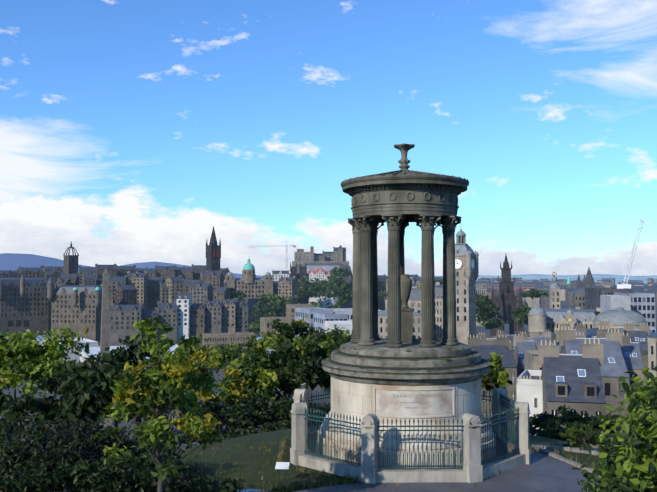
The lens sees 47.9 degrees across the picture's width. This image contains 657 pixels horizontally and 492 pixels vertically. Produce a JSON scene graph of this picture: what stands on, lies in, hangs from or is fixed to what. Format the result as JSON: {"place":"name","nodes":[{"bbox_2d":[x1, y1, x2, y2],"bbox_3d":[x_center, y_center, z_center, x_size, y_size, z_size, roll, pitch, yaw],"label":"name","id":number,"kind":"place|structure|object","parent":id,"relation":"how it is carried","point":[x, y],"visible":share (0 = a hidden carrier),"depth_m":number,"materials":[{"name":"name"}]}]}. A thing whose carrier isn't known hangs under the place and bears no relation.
{"place":"outdoors","nodes":[
{"label":"outdoors","id":0,"kind":"place"},
{"bbox_2d":[289,262,308,303],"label":"new college towers","id":1,"kind":"structure","parent":0,"point":[293,270],"depth_m":898.54,"materials":[{"name":"stone"}]},
{"bbox_2d":[0,301,656,491],"bbox_3d":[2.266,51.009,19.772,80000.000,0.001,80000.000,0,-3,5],"label":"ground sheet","id":2,"kind":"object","parent":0,"point":[482,329],"depth_m":324.59,"materials":[{"name":"green plant"}]},
{"bbox_2d":[63,242,78,273],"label":"cathedral crown tower","id":3,"kind":"structure","parent":2,"relation":"on","point":[70,264],"depth_m":690.30,"materials":[{"name":"stone"}]},
{"bbox_2d":[98,269,111,429],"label":"obelisk","id":4,"kind":"object","parent":2,"relation":"on","point":[104,340],"visible":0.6,"depth_m":220.21,"materials":[{"name":"stone"}]},
{"bbox_2d":[0,264,297,345],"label":"old town buildings","id":5,"kind":"structure","parent":2,"relation":"on","point":[193,300],"depth_m":586.91,"materials":[{"name":"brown stone"}]},
{"bbox_2d":[206,225,220,270],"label":"church spire","id":6,"kind":"structure","parent":2,"relation":"on","point":[213,252],"depth_m":890.76,"materials":[{"name":"stone"}]},
{"bbox_2d":[224,259,272,324],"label":"domed building","id":7,"kind":"structure","parent":2,"relation":"on","point":[250,285],"depth_m":794.35,"materials":[{"name":"stone"}]},
{"bbox_2d":[4,283,535,384],"bbox_3d":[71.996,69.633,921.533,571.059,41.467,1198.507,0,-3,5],"label":"city buildings","id":8,"kind":"structure","parent":2,"relation":"on","point":[324,318],"depth_m":429.13,"materials":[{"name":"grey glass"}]},
{"bbox_2d":[0,267,548,387],"bbox_3d":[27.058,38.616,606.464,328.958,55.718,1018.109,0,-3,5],"label":"city trees","id":9,"kind":"object","parent":2,"relation":"on","point":[486,308],"visible":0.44,"depth_m":626.69,"materials":[{"name":"green plant"}]},
{"bbox_2d":[292,245,352,307],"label":"castle","id":10,"kind":"structure","parent":2,"relation":"on","point":[320,265],"depth_m":1172.41,"materials":[{"name":"stone"}]},
{"bbox_2d":[0,253,656,312],"bbox_3d":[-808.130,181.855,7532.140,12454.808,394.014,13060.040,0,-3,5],"label":"distant city and hills","id":11,"kind":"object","parent":2,"relation":"on","point":[15,261],"visible":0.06,"depth_m":3326.48,"materials":[{"name":"stone"}]},
{"bbox_2d":[385,229,478,344],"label":"clock tower building","id":12,"kind":"structure","parent":2,"relation":"on","point":[466,266],"depth_m":386.26,"materials":[{"name":"stone"}]},
{"bbox_2d":[250,218,643,288],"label":"construction cranes","id":13,"kind":"object","parent":2,"relation":"on","point":[623,285],"visible":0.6,"depth_m":420.31,"materials":[{"name":"beige paint"}]},
{"bbox_2d":[490,255,523,335],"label":"scott monument","id":14,"kind":"object","parent":2,"relation":"on","point":[507,299],"visible":0.83,"depth_m":577.41,"materials":[{"name":"stone"}]},
{"bbox_2d":[467,285,656,447],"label":"buildings","id":15,"kind":"structure","parent":2,"relation":"on","point":[579,369],"depth_m":118.71,"materials":[{"name":"grey stone"}]},
{"bbox_2d":[527,272,599,333],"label":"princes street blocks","id":16,"kind":"structure","parent":2,"relation":"on","point":[552,317],"depth_m":387.11,"materials":[{"name":"stone"}]},
{"bbox_2d":[567,268,594,287],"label":"st marys cathedral spires","id":17,"kind":"object","parent":2,"relation":"on","point":[588,279],"visible":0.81,"depth_m":1974.06,"materials":[{"name":"stone"}]},
{"bbox_2d":[586,307,656,365],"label":"glass dome","id":18,"kind":"structure","parent":2,"relation":"on","point":[619,316],"depth_m":270.96,"materials":[{"name":"glass"}]},
{"bbox_2d":[0,0,656,275],"label":"sky","id":19,"kind":"structure","parent":0,"point":[130,130],"materials":[{"name":"blue"}]},
{"bbox_2d":[131,426,613,491],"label":"hill terrain","id":20,"kind":"structure","parent":0,"point":[268,439],"depth_m":21.20,"materials":[{"name":"green plant"}]},
{"bbox_2d":[93,317,226,491],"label":"ash tree","id":21,"kind":"object","parent":20,"relation":"on","point":[164,381],"visible":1,"depth_m":14.06,"materials":[{"name":"green plant"}]},
{"bbox_2d":[0,394,329,491],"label":"shrubs","id":22,"kind":"object","parent":20,"relation":"on","point":[45,457],"visible":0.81,"depth_m":16.35,"materials":[{"name":"green plant"}]},
{"bbox_2d":[0,316,511,485],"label":"hillside trees","id":23,"kind":"object","parent":20,"relation":"on","point":[84,390],"visible":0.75,"depth_m":42.96,"materials":[{"name":"green plant"}]},
{"bbox_2d":[237,489,282,491],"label":"puddle","id":24,"kind":"object","parent":20,"relation":"on","point":[248,490],"visible":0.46,"depth_m":18.00,"materials":[{"name":"liquid"}]},
{"bbox_2d":[275,462,289,483],"bbox_3d":[-1.161,5.739,18.584,0.340,0.550,0.220,0,-3,5],"label":"info lectern","id":25,"kind":"object","parent":20,"relation":"on","point":[282,466],"visible":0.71,"depth_m":18.57,"materials":[{"name":"grey metal"}]},
{"bbox_2d":[174,436,598,491],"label":"grass tufts","id":26,"kind":"object","parent":20,"relation":"on","point":[301,484],"depth_m":19.19,"materials":[{"name":"green plant"}]},
{"bbox_2d":[529,405,631,459],"bbox_3d":[9.138,6.716,27.237,4.609,2.645,16.016,-1,-3,15],"label":"scrub","id":27,"kind":"object","parent":20,"relation":"on","point":[579,429],"visible":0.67,"depth_m":25.87,"materials":[{"name":"green plant"}]},
{"bbox_2d":[572,366,656,491],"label":"foreground branches","id":28,"kind":"object","parent":20,"relation":"on","point":[633,466],"visible":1,"depth_m":5.94,"materials":[{"name":"green plant"}]},
{"bbox_2d":[294,445,600,491],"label":"tarmac path","id":29,"kind":"structure","parent":0,"point":[559,474],"depth_m":18.39,"materials":[{"name":"grey asphalt"}]},
{"bbox_2d":[307,439,500,456],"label":"enclosure gravel","id":30,"kind":"structure","parent":29,"relation":"on","point":[498,449],"depth_m":22.07,"materials":[{"name":"grey gravel"}]},
{"bbox_2d":[318,143,495,467],"bbox_3d":[2.266,1.519,21.933,5.160,9.075,5.160,0,-3,5],"label":"dugald stewart monument","id":31,"kind":"object","parent":30,"relation":"on","point":[402,372],"visible":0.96,"depth_m":20.50,"materials":[{"name":"stone"}]},
{"bbox_2d":[290,388,530,483],"bbox_3d":[2.266,5.223,21.771,6.935,1.660,6.935,0,-3,5],"label":"monument railing","id":32,"kind":"object","parent":30,"relation":"on","point":[509,421],"visible":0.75,"depth_m":19.18,"materials":[{"name":"stone"}]},
{"bbox_2d":[531,444,611,475],"bbox_3d":[8.577,7.958,23.627,3.562,3.787,11.965,-1,-3,21],"label":"stone path edging","id":33,"kind":"object","parent":29,"relation":"on","point":[561,458],"visible":0.29,"depth_m":21.93,"materials":[{"name":"grey stone"}]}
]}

